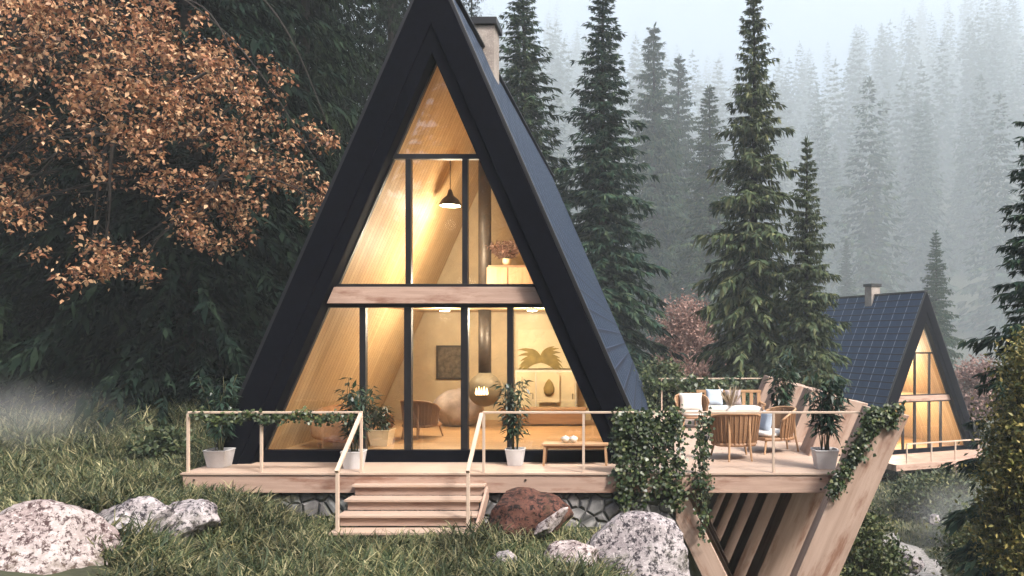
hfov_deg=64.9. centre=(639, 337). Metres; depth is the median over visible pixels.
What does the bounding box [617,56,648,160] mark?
hillside spruce
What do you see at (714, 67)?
hillside spruce
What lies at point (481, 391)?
hanging fireplace
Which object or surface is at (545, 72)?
hillside spruce
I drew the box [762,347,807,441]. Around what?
potted plant
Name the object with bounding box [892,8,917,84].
hillside spruce
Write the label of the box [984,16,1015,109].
hillside spruce
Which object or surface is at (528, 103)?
spruce tree
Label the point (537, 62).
hillside spruce
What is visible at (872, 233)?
spruce tree
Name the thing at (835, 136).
hillside spruce
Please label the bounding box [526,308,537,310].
ceiling lamp
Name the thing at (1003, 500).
bush
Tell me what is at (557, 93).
hillside spruce
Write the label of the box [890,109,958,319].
hillside spruce
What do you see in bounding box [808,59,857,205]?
hillside spruce
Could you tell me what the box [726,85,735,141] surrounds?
hillside spruce
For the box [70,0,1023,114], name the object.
sky
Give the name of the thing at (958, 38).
hillside spruce
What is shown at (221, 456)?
potted plant
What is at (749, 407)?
outdoor sofa
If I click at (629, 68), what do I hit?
hillside spruce
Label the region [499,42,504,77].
hillside spruce
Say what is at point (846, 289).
spruce tree
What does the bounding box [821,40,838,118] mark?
hillside spruce
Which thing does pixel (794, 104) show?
hillside spruce
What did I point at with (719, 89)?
hillside spruce
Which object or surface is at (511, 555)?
stone
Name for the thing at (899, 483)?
bush
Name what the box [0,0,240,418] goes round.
spruce tree
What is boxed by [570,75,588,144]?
hillside spruce
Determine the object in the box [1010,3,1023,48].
hillside spruce
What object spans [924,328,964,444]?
window frame
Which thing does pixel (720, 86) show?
hillside spruce
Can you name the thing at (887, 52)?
hillside spruce
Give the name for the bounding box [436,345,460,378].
framed picture
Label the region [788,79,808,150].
hillside spruce
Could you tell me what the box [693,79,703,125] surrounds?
hillside spruce
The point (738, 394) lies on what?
cushion
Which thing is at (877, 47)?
hillside spruce
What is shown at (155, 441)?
bush
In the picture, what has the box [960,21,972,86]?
hillside spruce
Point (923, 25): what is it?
hillside spruce
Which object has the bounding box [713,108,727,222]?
hillside spruce
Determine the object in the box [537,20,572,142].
hillside spruce
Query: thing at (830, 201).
hillside spruce
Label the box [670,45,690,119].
hillside spruce
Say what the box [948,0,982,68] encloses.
hillside spruce
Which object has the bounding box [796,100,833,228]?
hillside spruce
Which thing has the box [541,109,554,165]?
hillside spruce
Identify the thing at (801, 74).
hillside spruce
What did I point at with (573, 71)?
hillside spruce
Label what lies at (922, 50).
hillside spruce
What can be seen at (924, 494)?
bush
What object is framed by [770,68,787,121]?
hillside spruce
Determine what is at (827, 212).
hillside spruce
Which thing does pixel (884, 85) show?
hillside spruce
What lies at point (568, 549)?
boulder
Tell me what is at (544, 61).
hillside spruce
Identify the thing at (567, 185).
spruce tree
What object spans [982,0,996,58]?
hillside spruce
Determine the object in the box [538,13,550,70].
hillside spruce
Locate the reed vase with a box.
[718,385,742,410]
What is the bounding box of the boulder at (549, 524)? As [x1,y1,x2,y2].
[533,507,567,538]
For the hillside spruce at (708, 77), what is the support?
on the ground at (958, 281)
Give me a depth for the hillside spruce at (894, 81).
749.29 m
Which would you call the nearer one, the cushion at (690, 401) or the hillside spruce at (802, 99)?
the cushion at (690, 401)
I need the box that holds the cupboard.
[515,370,577,406]
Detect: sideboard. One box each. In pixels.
[487,265,532,283]
[500,407,586,423]
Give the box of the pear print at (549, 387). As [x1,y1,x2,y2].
[539,374,559,401]
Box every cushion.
[433,388,483,425]
[679,393,702,410]
[706,389,722,404]
[725,390,741,404]
[759,410,771,430]
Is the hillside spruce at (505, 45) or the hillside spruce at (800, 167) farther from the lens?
the hillside spruce at (505, 45)
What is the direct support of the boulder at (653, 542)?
on the ground at (958, 281)
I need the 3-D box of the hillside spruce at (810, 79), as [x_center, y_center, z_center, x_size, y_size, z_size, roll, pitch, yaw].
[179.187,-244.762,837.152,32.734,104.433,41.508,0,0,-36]
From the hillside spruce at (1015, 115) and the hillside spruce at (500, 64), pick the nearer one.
the hillside spruce at (1015, 115)
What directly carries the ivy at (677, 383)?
attached to the railing at (702, 378)
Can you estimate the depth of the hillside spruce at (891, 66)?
840.72 m
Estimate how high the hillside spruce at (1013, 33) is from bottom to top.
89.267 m
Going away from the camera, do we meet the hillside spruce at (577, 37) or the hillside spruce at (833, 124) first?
the hillside spruce at (833, 124)
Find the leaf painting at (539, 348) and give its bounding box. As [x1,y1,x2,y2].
[518,330,569,369]
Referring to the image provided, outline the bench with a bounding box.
[542,441,607,465]
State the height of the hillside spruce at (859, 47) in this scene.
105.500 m
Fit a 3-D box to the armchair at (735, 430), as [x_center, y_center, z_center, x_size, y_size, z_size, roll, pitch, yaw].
[1.754,1.811,14.724,1.013,0.886,0.922,0,0,-8]
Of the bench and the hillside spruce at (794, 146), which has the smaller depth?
the bench
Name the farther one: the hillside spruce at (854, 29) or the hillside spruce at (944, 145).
the hillside spruce at (854, 29)
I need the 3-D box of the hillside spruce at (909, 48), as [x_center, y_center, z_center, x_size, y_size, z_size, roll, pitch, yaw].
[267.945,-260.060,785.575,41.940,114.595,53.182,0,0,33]
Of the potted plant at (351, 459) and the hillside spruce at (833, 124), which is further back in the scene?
the hillside spruce at (833, 124)
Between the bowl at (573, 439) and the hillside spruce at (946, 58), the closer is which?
the bowl at (573, 439)
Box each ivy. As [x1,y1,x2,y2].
[188,405,357,426]
[606,400,691,518]
[639,373,766,390]
[687,406,715,546]
[823,400,906,502]
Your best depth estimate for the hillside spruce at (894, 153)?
528.59 m
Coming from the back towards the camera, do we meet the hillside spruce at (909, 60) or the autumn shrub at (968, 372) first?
the hillside spruce at (909, 60)
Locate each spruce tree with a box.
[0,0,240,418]
[0,0,331,404]
[0,0,371,439]
[0,15,90,374]
[156,0,354,258]
[206,0,407,290]
[209,0,383,389]
[326,0,408,135]
[329,9,367,147]
[330,0,410,162]
[462,0,483,16]
[498,0,578,216]
[552,0,689,403]
[556,153,576,223]
[618,22,694,363]
[649,53,707,306]
[653,84,742,376]
[690,0,833,494]
[759,136,870,507]
[837,240,856,297]
[858,179,893,293]
[920,232,970,395]
[939,114,1023,575]
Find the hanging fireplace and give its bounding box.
[469,160,501,406]
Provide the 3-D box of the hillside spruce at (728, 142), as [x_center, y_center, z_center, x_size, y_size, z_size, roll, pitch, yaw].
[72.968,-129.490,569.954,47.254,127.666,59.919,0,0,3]
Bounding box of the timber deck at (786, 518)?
[180,375,908,575]
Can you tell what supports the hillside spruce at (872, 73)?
on the ground at (958, 281)
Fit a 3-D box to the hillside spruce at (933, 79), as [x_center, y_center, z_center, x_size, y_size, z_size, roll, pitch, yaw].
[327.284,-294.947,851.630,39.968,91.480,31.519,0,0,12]
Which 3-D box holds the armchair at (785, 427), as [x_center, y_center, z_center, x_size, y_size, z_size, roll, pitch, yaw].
[2.644,1.815,15.609,0.889,0.878,0.976,0,0,-20]
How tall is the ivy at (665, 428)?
1.963 m
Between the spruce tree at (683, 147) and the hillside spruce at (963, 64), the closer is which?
the spruce tree at (683, 147)
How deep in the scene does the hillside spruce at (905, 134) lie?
484.40 m
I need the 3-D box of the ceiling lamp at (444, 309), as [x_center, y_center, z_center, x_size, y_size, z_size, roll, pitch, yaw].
[-4.400,-0.616,17.800,0.258,0.062,0.258,0,0,0]
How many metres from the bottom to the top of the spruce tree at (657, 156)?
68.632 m
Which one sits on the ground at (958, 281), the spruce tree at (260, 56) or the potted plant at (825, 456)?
the spruce tree at (260, 56)
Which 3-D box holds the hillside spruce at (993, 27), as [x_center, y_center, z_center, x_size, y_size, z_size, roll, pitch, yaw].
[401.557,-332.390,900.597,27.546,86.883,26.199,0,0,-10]
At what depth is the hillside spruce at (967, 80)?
634.27 m
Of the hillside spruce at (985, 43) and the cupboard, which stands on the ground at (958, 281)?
the hillside spruce at (985, 43)
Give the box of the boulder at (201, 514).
[167,499,220,537]
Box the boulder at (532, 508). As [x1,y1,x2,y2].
[485,487,573,543]
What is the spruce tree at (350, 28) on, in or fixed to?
on the ground at (958, 281)
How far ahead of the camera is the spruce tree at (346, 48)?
42.29 m
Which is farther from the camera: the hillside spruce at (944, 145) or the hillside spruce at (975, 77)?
the hillside spruce at (975, 77)
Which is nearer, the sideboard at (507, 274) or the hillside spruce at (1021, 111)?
the sideboard at (507, 274)
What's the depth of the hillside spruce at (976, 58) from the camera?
626.15 m
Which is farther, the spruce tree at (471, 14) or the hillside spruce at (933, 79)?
the hillside spruce at (933, 79)
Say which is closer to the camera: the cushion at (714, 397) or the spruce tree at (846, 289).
the cushion at (714, 397)
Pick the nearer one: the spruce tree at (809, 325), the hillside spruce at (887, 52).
the spruce tree at (809, 325)
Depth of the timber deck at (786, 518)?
13.22 m
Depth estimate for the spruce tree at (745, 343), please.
36.46 m
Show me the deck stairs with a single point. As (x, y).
(467, 502)
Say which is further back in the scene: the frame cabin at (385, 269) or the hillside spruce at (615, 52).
the hillside spruce at (615, 52)
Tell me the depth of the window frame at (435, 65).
14.38 m
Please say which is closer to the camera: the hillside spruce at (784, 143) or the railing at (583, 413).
the railing at (583, 413)
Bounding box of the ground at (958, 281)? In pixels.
[0,31,1023,575]
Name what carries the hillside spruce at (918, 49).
on the ground at (958, 281)
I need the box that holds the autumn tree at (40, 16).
[0,0,347,303]
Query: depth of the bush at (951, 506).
29.15 m
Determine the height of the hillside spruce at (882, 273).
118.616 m
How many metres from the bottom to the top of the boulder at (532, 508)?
1.253 m
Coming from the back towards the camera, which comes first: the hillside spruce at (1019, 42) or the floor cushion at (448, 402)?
the hillside spruce at (1019, 42)
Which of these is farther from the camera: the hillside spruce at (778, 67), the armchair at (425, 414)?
the hillside spruce at (778, 67)
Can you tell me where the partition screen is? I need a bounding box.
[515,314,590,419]
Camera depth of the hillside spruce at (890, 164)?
408.80 m
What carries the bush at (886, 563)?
on the ground at (958, 281)
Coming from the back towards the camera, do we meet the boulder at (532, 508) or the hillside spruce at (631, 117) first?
the hillside spruce at (631, 117)
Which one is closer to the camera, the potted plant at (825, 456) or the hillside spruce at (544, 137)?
the potted plant at (825, 456)
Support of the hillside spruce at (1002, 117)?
on the ground at (958, 281)
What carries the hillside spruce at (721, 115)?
on the ground at (958, 281)
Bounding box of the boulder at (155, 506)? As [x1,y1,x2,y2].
[98,496,175,533]
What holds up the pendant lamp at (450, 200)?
hanging from the frame cabin at (385, 269)
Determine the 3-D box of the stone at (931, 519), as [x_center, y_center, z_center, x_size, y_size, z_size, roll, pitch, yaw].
[10.029,6.227,27.011,0.349,0.397,0.389,7,-7,0]
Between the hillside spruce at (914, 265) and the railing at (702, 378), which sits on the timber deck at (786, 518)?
the railing at (702, 378)
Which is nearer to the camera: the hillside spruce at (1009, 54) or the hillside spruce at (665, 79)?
the hillside spruce at (1009, 54)
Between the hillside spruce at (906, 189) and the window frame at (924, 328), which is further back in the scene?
the hillside spruce at (906, 189)
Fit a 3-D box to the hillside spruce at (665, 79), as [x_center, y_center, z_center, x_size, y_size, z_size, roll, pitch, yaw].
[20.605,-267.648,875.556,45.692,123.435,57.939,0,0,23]
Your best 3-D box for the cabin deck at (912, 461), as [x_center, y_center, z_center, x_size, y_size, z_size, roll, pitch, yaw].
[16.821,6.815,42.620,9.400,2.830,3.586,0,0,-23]
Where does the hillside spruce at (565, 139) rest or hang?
on the ground at (958, 281)
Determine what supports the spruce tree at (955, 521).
on the ground at (958, 281)
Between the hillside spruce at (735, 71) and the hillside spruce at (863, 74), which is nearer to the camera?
the hillside spruce at (863, 74)
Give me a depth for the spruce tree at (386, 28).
39.59 m
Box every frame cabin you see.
[216,0,652,463]
[772,283,979,453]
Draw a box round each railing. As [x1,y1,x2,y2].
[186,411,362,472]
[482,411,859,472]
[659,378,760,409]
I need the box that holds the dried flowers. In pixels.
[485,240,518,264]
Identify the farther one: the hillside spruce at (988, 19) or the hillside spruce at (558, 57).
the hillside spruce at (988, 19)
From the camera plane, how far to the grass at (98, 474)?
11.67 m
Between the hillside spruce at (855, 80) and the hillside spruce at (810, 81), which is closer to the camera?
the hillside spruce at (855, 80)
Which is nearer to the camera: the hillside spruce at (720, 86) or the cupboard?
the cupboard
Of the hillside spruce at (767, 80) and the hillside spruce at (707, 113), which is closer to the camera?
the hillside spruce at (707, 113)
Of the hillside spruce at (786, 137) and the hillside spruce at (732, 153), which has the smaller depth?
the hillside spruce at (732, 153)
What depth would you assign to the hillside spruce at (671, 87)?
761.10 m
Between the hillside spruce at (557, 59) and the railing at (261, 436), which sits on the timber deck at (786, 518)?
the railing at (261, 436)
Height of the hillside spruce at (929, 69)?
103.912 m
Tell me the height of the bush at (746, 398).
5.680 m
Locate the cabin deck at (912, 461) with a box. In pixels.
[886,439,982,479]
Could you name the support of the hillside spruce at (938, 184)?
on the ground at (958, 281)
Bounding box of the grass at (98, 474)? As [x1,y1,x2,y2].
[0,377,982,575]
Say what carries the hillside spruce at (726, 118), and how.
on the ground at (958, 281)
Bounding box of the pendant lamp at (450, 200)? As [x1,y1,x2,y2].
[439,160,460,207]
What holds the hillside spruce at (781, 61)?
on the ground at (958, 281)
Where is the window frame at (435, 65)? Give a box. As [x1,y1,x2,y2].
[265,62,436,449]
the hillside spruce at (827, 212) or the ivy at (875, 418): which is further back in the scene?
the hillside spruce at (827, 212)
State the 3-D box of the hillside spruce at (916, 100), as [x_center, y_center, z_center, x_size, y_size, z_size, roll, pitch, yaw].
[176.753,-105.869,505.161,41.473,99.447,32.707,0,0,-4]
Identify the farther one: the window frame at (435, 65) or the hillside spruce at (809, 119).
the hillside spruce at (809, 119)
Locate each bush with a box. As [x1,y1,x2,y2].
[119,417,205,463]
[634,353,707,410]
[712,375,754,404]
[839,501,937,575]
[881,469,934,511]
[893,464,992,521]
[912,486,984,539]
[922,495,991,575]
[955,326,1023,575]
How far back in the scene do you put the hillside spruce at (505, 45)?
818.17 m
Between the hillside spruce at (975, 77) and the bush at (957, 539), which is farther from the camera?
the hillside spruce at (975, 77)
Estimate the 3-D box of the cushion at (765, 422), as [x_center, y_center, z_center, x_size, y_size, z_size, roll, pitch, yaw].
[2.479,1.653,15.580,0.160,0.426,0.461,16,-4,-14]
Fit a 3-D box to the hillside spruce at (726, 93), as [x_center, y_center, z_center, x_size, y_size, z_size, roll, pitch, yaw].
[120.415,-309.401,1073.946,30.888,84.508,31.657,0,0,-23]
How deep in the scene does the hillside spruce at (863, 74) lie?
621.10 m
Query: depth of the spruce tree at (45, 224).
24.15 m
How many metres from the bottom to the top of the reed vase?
0.796 m
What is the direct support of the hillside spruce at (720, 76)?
on the ground at (958, 281)
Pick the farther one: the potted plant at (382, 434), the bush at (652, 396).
the bush at (652, 396)
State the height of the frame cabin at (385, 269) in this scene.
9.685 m
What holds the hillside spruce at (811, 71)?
on the ground at (958, 281)
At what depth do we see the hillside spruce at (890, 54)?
919.88 m
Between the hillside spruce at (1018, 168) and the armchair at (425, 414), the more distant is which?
the hillside spruce at (1018, 168)
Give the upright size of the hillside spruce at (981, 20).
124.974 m
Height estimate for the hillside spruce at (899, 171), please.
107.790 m
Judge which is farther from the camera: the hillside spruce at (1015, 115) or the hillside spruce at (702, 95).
the hillside spruce at (702, 95)
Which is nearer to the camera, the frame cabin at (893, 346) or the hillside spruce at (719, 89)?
the frame cabin at (893, 346)
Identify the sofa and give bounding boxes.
[310,403,393,448]
[696,390,765,421]
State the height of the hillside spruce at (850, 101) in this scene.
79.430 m
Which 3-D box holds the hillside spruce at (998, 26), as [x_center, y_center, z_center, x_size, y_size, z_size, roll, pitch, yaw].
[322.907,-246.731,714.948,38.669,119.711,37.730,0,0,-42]
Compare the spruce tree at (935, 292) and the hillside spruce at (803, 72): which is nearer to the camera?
the spruce tree at (935, 292)
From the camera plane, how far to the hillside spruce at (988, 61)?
710.60 m
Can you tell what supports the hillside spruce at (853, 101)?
on the ground at (958, 281)
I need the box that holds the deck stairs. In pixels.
[328,413,488,538]
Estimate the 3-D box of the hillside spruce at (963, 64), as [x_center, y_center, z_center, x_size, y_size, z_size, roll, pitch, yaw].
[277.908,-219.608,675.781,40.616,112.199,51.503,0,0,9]
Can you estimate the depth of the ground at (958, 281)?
363.69 m
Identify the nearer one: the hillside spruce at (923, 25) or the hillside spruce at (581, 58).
the hillside spruce at (581, 58)
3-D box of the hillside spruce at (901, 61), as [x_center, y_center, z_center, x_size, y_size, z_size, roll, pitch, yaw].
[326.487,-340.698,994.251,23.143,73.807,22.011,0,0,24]
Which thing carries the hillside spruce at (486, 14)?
on the ground at (958, 281)
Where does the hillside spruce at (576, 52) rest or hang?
on the ground at (958, 281)
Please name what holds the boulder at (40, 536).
on the ground at (958, 281)
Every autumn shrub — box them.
[647,288,725,390]
[954,354,1010,439]
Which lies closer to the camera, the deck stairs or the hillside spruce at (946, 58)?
the deck stairs
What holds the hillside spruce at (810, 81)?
on the ground at (958, 281)
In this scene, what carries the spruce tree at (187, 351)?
on the ground at (958, 281)
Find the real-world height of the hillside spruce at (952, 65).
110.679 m
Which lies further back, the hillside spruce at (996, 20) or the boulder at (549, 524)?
the hillside spruce at (996, 20)
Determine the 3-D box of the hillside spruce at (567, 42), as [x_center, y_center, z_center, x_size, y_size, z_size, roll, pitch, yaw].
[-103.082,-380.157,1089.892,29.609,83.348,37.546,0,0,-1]
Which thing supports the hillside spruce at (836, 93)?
on the ground at (958, 281)
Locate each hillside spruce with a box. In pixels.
[481,2,490,16]
[499,14,513,82]
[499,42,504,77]
[500,20,514,83]
[531,34,545,110]
[534,66,547,144]
[536,41,550,86]
[537,12,558,84]
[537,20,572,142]
[537,23,569,148]
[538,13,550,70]
[538,43,550,108]
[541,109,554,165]
[542,66,566,151]
[545,33,568,136]
[546,3,563,71]
[546,94,583,223]
[547,27,577,122]
[549,38,581,189]
[561,32,571,75]
[561,56,577,134]
[564,48,579,132]
[565,75,597,223]
[567,37,578,78]
[569,32,582,87]
[570,34,585,106]
[570,42,580,98]
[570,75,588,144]
[571,20,583,64]
[572,81,606,242]
[573,35,591,96]
[573,48,583,89]
[579,33,593,90]
[606,25,627,119]
[614,80,642,245]
[617,36,647,145]
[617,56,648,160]
[626,31,642,107]
[629,66,664,156]
[630,51,649,131]
[646,40,674,130]
[662,46,671,106]
[665,63,679,141]
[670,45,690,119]
[680,50,712,176]
[691,71,706,132]
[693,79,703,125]
[694,78,711,160]
[697,56,720,122]
[702,60,730,166]
[710,61,719,103]
[711,51,729,117]
[713,68,728,149]
[713,97,731,182]
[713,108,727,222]
[718,74,762,222]
[719,98,730,152]
[722,110,748,229]
[724,67,738,139]
[724,80,731,116]
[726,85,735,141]
[728,53,744,114]
[758,74,795,222]
[758,125,798,274]
[760,59,772,127]
[767,63,791,150]
[769,75,801,177]
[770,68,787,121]
[770,85,799,179]
[771,48,789,100]
[771,91,787,160]
[773,57,804,168]
[781,82,801,165]
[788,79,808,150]
[788,88,846,235]
[789,40,810,149]
[789,63,829,178]
[789,125,816,224]
[790,112,845,296]
[792,50,810,109]
[793,66,810,138]
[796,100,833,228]
[800,47,820,114]
[800,57,815,136]
[801,55,818,126]
[803,85,826,151]
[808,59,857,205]
[813,145,857,292]
[817,162,843,285]
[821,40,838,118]
[824,75,915,295]
[826,105,851,194]
[829,56,842,102]
[830,32,882,177]
[830,54,861,152]
[833,42,867,124]
[834,122,867,282]
[837,24,868,116]
[839,66,858,137]
[839,85,884,225]
[844,64,865,131]
[845,94,881,208]
[848,27,867,83]
[852,66,881,174]
[854,97,909,291]
[855,25,869,107]
[855,28,877,103]
[865,91,902,222]
[867,23,897,121]
[867,27,898,131]
[868,55,878,111]
[870,40,897,151]
[871,19,907,114]
[873,24,895,95]
[874,35,900,107]
[876,72,918,245]
[877,68,894,131]
[878,53,904,128]
[881,31,899,92]
[885,59,949,223]
[889,65,915,177]
[889,85,917,228]
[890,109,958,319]
[890,138,919,245]
[891,16,931,123]
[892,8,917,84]
[892,73,950,239]
[894,17,928,117]
[895,96,945,227]
[896,101,959,293]
[898,39,908,84]
[903,109,953,262]
[905,7,934,79]
[907,0,934,69]
[911,26,923,67]
[914,2,932,63]
[919,12,941,98]
[925,36,975,197]
[926,24,940,78]
[932,1,957,56]
[932,23,960,97]
[933,78,958,170]
[934,10,964,105]
[934,33,953,89]
[943,96,983,245]
[944,15,984,132]
[944,73,1017,277]
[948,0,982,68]
[948,21,994,144]
[948,90,1023,337]
[952,0,973,65]
[957,12,994,143]
[958,0,1005,96]
[958,41,980,109]
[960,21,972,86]
[962,51,1008,164]
[971,22,1009,134]
[972,2,985,61]
[975,30,995,99]
[976,36,1019,166]
[981,60,1018,167]
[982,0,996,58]
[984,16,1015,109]
[985,0,1013,111]
[987,0,1009,48]
[990,10,1007,63]
[995,20,1020,116]
[997,7,1019,81]
[998,0,1023,91]
[1001,0,1023,56]
[1004,62,1023,150]
[1005,47,1023,136]
[1006,8,1023,70]
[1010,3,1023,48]
[1010,131,1023,214]
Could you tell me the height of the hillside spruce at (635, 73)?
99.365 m
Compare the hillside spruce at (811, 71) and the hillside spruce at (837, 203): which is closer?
the hillside spruce at (837, 203)
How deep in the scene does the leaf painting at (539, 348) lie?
20.42 m
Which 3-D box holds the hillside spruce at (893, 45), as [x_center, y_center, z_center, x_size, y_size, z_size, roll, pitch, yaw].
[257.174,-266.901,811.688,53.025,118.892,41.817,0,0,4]
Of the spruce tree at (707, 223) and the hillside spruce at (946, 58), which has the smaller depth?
the spruce tree at (707, 223)
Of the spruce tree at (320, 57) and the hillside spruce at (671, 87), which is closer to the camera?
the spruce tree at (320, 57)
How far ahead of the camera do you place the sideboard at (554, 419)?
19.16 m
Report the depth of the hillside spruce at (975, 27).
974.90 m
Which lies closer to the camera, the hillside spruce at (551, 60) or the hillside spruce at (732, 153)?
the hillside spruce at (732, 153)
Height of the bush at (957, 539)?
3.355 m
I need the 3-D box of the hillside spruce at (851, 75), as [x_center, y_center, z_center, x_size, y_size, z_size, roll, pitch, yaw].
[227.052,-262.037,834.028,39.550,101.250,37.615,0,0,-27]
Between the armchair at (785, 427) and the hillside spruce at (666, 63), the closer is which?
the armchair at (785, 427)
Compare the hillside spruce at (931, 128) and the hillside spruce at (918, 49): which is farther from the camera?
the hillside spruce at (918, 49)
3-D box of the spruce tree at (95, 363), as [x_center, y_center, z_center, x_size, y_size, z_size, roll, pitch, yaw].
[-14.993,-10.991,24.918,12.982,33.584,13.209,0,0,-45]
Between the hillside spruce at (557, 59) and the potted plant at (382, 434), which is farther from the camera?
the hillside spruce at (557, 59)
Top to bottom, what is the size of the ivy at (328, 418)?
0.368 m
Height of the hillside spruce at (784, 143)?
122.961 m
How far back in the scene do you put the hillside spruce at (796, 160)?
510.00 m
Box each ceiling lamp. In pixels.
[439,308,449,310]
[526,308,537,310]
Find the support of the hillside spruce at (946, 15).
on the ground at (958, 281)
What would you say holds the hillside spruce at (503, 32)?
on the ground at (958, 281)
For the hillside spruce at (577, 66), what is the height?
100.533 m
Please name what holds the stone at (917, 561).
on the ground at (958, 281)
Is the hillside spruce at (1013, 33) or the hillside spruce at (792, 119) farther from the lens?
the hillside spruce at (1013, 33)
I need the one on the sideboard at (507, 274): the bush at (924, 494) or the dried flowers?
the dried flowers
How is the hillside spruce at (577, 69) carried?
on the ground at (958, 281)
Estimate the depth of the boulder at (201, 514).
11.11 m
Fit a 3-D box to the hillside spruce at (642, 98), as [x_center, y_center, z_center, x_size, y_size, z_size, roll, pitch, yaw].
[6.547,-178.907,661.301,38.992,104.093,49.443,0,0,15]
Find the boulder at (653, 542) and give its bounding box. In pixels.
[586,511,689,575]
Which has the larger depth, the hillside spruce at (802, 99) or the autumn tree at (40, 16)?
the hillside spruce at (802, 99)
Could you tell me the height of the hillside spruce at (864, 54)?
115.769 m
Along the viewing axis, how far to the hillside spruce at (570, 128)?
516.72 m
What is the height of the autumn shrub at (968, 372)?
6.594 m
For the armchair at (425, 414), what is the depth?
16.67 m
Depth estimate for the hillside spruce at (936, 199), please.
410.46 m
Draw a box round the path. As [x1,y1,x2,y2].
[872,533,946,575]
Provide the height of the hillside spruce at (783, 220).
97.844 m
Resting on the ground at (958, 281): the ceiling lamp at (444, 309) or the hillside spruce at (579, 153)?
the hillside spruce at (579, 153)
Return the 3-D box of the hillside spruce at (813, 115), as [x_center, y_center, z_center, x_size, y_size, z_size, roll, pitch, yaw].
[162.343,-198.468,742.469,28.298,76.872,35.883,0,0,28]
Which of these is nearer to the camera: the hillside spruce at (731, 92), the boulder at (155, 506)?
the boulder at (155, 506)
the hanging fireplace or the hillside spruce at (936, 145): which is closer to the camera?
the hanging fireplace
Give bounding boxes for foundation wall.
[243,493,675,526]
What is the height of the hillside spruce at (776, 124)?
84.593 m
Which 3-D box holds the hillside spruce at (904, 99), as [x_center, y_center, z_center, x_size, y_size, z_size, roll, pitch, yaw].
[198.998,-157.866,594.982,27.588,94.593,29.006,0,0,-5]
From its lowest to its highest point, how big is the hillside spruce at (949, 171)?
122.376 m
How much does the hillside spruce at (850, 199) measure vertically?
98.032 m
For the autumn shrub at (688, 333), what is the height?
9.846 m
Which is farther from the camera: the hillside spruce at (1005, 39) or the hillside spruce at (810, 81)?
the hillside spruce at (810, 81)
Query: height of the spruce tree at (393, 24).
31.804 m
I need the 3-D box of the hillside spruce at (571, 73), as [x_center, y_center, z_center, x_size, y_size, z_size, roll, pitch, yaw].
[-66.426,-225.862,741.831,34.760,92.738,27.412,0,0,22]
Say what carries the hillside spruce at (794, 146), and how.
on the ground at (958, 281)
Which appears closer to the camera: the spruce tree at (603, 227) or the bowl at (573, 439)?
the bowl at (573, 439)
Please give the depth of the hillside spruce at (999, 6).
1071.08 m
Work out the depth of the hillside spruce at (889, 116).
737.99 m
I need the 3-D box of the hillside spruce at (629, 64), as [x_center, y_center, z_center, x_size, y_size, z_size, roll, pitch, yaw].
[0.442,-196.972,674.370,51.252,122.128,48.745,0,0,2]
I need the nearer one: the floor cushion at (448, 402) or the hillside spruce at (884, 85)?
the floor cushion at (448, 402)
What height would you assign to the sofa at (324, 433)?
0.795 m
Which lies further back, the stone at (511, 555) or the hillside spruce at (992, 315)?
the hillside spruce at (992, 315)
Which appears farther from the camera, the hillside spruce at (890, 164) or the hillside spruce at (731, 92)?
the hillside spruce at (731, 92)
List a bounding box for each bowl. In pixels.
[561,435,568,442]
[569,435,577,442]
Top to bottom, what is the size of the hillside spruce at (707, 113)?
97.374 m
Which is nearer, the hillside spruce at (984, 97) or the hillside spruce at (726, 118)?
the hillside spruce at (984, 97)
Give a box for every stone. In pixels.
[492,550,516,562]
[896,552,924,573]
[927,514,939,525]
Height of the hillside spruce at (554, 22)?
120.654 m
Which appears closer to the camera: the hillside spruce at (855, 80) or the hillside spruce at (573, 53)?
the hillside spruce at (855, 80)
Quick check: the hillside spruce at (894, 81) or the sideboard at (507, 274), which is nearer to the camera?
the sideboard at (507, 274)
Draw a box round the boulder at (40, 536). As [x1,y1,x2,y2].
[0,499,123,574]
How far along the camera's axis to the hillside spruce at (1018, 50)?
791.13 m
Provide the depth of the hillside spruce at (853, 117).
538.51 m
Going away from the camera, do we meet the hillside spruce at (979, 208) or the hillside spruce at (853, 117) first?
the hillside spruce at (979, 208)
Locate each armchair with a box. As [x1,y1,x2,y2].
[400,400,442,439]
[674,393,709,425]
[707,414,760,461]
[747,406,798,454]
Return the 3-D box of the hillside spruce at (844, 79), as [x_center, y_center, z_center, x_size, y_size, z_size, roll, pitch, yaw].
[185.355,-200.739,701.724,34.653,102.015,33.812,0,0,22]
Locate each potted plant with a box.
[187,374,245,467]
[335,377,384,468]
[368,405,395,445]
[490,379,533,465]
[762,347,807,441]
[797,369,853,468]
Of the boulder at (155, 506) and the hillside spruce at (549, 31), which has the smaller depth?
the boulder at (155, 506)
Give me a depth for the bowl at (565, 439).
13.94 m
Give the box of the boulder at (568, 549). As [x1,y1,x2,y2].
[539,540,599,571]
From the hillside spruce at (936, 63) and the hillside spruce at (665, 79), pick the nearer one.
the hillside spruce at (665, 79)
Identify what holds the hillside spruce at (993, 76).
on the ground at (958, 281)

